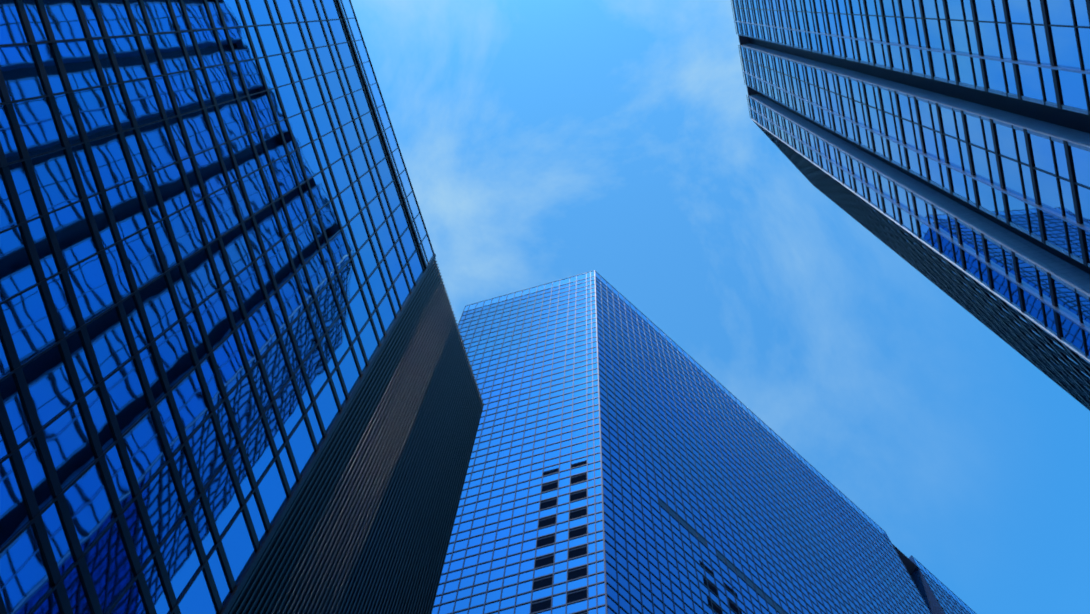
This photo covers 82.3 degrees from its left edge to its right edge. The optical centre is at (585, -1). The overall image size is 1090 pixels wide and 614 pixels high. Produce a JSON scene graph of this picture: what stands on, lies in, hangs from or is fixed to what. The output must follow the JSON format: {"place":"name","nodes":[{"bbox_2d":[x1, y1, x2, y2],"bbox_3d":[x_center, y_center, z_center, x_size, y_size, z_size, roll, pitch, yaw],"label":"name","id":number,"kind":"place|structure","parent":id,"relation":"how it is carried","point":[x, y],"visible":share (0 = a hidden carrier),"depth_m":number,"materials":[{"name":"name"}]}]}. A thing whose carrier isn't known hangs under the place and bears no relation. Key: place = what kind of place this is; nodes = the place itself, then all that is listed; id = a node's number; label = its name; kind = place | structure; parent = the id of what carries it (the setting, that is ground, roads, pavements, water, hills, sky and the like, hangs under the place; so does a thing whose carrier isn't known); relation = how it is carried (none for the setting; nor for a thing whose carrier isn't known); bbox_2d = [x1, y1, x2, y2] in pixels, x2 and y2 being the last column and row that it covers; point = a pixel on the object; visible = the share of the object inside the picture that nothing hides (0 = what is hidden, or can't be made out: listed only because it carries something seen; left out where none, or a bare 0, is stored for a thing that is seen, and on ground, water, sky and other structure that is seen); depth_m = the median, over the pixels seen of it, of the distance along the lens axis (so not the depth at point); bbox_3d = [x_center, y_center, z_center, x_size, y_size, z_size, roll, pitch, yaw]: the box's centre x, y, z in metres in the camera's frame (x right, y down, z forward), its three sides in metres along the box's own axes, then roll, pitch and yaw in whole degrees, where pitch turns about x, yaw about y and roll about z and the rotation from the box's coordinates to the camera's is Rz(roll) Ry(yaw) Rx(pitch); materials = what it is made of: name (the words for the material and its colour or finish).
{"place":"outdoors","nodes":[
{"label":"outdoors","id":0,"kind":"place"},
{"bbox_2d":[0,0,483,613],"bbox_3d":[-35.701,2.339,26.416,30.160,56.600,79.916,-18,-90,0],"label":"skyscraper","id":1,"kind":"structure","parent":0,"point":[236,374],"depth_m":27.30,"materials":[{"name":"blue glass"}]},
{"bbox_2d":[432,270,975,613],"bbox_3d":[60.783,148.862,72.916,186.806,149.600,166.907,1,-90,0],"label":"skyscraper","id":2,"kind":"structure","parent":0,"point":[625,458],"depth_m":100.05,"materials":[{"name":"blue glass"}]},
{"bbox_2d":[339,0,1089,613],"label":"sky","id":3,"kind":"structure","parent":0,"point":[540,142],"materials":[{"name":"blue"}]},
{"label":"ground","id":4,"kind":"structure","parent":0,"visible":0},
{"bbox_2d":[731,0,1089,410],"bbox_3d":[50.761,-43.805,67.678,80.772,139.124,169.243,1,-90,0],"label":"skyscraper","id":5,"kind":"structure","parent":4,"relation":"on","point":[943,145],"depth_m":59.17,"materials":[{"name":"blue glass"}]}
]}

